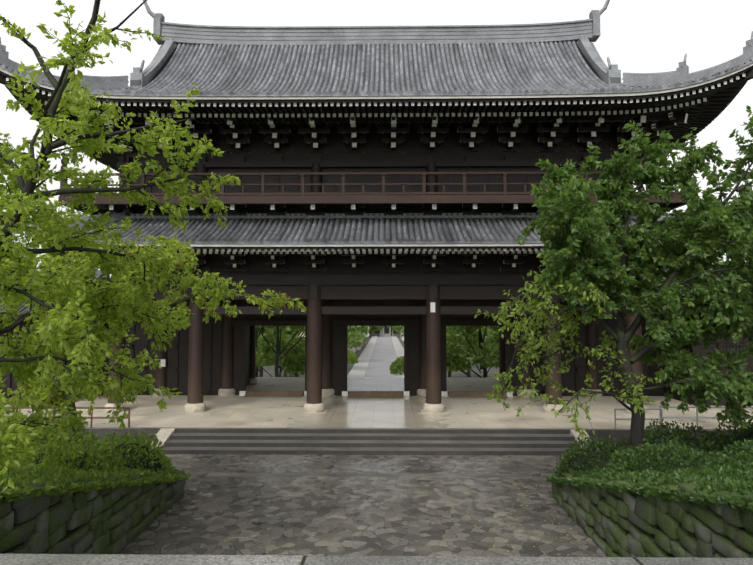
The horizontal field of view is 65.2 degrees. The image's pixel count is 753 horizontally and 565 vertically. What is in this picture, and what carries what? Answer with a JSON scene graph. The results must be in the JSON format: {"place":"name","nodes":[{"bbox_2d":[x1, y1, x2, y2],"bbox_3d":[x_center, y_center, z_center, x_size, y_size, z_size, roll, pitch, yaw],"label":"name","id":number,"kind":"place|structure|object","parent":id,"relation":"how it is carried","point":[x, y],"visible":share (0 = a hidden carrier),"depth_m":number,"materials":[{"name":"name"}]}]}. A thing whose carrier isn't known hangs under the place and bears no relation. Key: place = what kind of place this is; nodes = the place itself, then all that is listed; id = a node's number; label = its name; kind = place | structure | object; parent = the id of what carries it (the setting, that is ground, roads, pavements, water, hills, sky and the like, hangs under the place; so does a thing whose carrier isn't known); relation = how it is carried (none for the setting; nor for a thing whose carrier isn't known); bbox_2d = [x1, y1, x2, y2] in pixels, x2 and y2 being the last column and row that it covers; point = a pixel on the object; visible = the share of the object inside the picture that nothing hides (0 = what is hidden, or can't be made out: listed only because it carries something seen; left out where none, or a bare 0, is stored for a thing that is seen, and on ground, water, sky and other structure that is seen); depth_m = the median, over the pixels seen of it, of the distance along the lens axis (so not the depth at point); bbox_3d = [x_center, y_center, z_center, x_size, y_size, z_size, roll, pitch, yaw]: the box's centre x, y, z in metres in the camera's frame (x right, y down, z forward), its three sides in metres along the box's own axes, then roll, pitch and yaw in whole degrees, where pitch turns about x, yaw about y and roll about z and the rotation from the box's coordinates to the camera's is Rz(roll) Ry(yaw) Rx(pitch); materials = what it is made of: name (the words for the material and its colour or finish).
{"place":"outdoors","nodes":[
{"label":"outdoors","id":0,"kind":"place"},
{"bbox_2d":[126,318,498,376],"bbox_3d":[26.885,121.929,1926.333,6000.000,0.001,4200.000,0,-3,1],"label":"ground","id":1,"kind":"structure","parent":0,"point":[270,370],"depth_m":118.31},
{"bbox_2d":[262,346,466,376],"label":"bushes","id":2,"kind":"object","parent":1,"relation":"on","point":[396,365],"depth_m":73.86,"materials":[{"name":"green plant"}]},
{"bbox_2d":[0,207,750,376],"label":"trees","id":3,"kind":"object","parent":1,"relation":"on","point":[456,342],"depth_m":61.56,"materials":[{"name":"green plant"}]},
{"bbox_2d":[297,326,478,358],"bbox_3d":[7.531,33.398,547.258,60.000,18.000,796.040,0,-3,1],"label":"buildings","id":4,"kind":"structure","parent":1,"relation":"on","point":[385,331],"depth_m":322.10,"materials":[{"name":"grey"}]},
{"bbox_2d":[119,446,631,556],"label":"stone pavement","id":5,"kind":"structure","parent":0,"point":[237,515],"depth_m":16.69,"materials":[{"name":"grey stone"}]},
{"bbox_2d":[0,471,185,553],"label":"stone retaining wall","id":6,"kind":"structure","parent":5,"relation":"on","point":[110,521],"depth_m":12.07,"materials":[{"name":"stone"}]},
{"bbox_2d":[0,422,176,475],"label":"shrub leaves","id":7,"kind":"object","parent":6,"relation":"on","point":[103,451],"visible":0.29,"depth_m":16.26,"materials":[{"name":"green plant"}]},
{"bbox_2d":[0,0,240,491],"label":"tree","id":8,"kind":"object","parent":6,"relation":"on","point":[63,289],"depth_m":10.96,"materials":[{"name":"green plant"}]},
{"bbox_2d":[12,198,305,434],"bbox_3d":[-6.363,1.533,17.039,8.443,8.392,3.559,0,-3,1],"label":"slender tree","id":9,"kind":"object","parent":6,"relation":"on","point":[174,247],"depth_m":17.22,"materials":[{"name":"green plant"}]},
{"bbox_2d":[0,459,752,510],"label":"ground cover leaves","id":10,"kind":"object","parent":6,"relation":"on","point":[713,479],"visible":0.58,"depth_m":11.74,"materials":[{"name":"green plant"}]},
{"bbox_2d":[30,431,752,475],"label":"shrubs","id":11,"kind":"object","parent":6,"relation":"on","point":[574,468],"visible":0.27,"depth_m":16.41,"materials":[{"name":"green plant"}]},
{"bbox_2d":[554,416,752,482],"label":"shrub leaves","id":12,"kind":"object","parent":11,"relation":"attached to","point":[627,453],"visible":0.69,"depth_m":15.82,"materials":[{"name":"green plant"}]},
{"bbox_2d":[1,377,752,477],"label":"gate platform","id":13,"kind":"structure","parent":5,"relation":"on","point":[342,425],"depth_m":26.43,"materials":[{"name":"stone"}]},
{"bbox_2d":[0,270,127,402],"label":"house side stair","id":14,"kind":"structure","parent":13,"relation":"on","point":[9,382],"depth_m":32.68,"materials":[{"name":"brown wood"}]},
{"bbox_2d":[9,407,129,427],"bbox_3d":[-15.747,5.888,25.775,9.980,0.890,0.080,0,-3,1],"label":"railing","id":15,"kind":"object","parent":13,"relation":"on","point":[92,417],"visible":0.44,"depth_m":25.71,"materials":[{"name":"grey metal"}]},
{"bbox_2d":[98,378,651,413],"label":"column bases","id":16,"kind":"object","parent":13,"relation":"on","point":[320,408],"visible":0.4,"depth_m":29.83,"materials":[{"name":"beige stone"}]},
{"bbox_2d":[108,285,643,404],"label":"columns","id":17,"kind":"structure","parent":13,"relation":"on","point":[319,352],"depth_m":30.08,"materials":[{"name":"brown wood"}]},
{"bbox_2d":[92,219,663,396],"bbox_3d":[-0.048,1.988,36.395,35.100,9.900,13.500,0,-3,1],"label":"gate lower storey","id":18,"kind":"object","parent":13,"relation":"on","point":[373,295],"visible":0.46,"depth_m":35.81,"materials":[{"name":"brown wood"}]},
{"bbox_2d":[63,111,687,272],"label":"roof brackets","id":19,"kind":"object","parent":18,"relation":"on","point":[655,125],"visible":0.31,"depth_m":30.18,"materials":[{"name":"brown wood"}]},
{"bbox_2d":[25,197,726,260],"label":"gate roof","id":20,"kind":"structure","parent":18,"relation":"on","point":[488,233],"depth_m":28.66,"materials":[{"name":"grey tile"}]},
{"bbox_2d":[0,0,752,171],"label":"upper roof","id":21,"kind":"structure","parent":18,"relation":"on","point":[549,72],"depth_m":32.06,"materials":[{"name":"grey tile"}]},
{"bbox_2d":[58,123,694,214],"bbox_3d":[-0.048,-5.649,36.835,31.860,5.600,15.460,0,-3,1],"label":"upper storey","id":22,"kind":"object","parent":18,"relation":"on","point":[411,179],"visible":0.42,"depth_m":31.14,"materials":[{"name":"brown wood"}]},
{"bbox_2d":[614,406,752,428],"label":"railing","id":23,"kind":"object","parent":13,"relation":"on","point":[660,409],"visible":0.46,"depth_m":25.56,"materials":[{"name":"grey metal"}]},
{"bbox_2d":[624,270,752,405],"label":"house side stair","id":24,"kind":"structure","parent":13,"relation":"on","point":[729,345],"depth_m":32.17,"materials":[{"name":"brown wood"}]},
{"bbox_2d":[213,460,578,556],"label":"fallen leaves","id":25,"kind":"object","parent":5,"relation":"on","point":[467,508],"visible":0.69,"depth_m":16.59,"materials":[{"name":"brown plant"}]},
{"bbox_2d":[551,467,752,557],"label":"stone retaining wall","id":26,"kind":"structure","parent":5,"relation":"on","point":[611,523],"depth_m":11.12,"materials":[{"name":"stone"}]},
{"bbox_2d":[474,105,752,448],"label":"tree","id":27,"kind":"object","parent":26,"relation":"on","point":[611,247],"depth_m":15.74,"materials":[{"name":"green plant"}]},
{"bbox_2d":[347,336,403,376],"bbox_3d":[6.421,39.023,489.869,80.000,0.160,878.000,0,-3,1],"label":"approach road","id":28,"kind":"structure","parent":0,"point":[378,356],"depth_m":153.48,"materials":[{"name":"grey stone"}]},
{"bbox_2d":[0,554,752,564],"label":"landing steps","id":29,"kind":"structure","parent":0,"point":[75,559],"depth_m":4.21,"materials":[{"name":"stone"}]},
{"bbox_2d":[0,0,752,277],"label":"sky","id":30,"kind":"structure","parent":0,"point":[637,36],"materials":[{"name":"white"}]}
]}

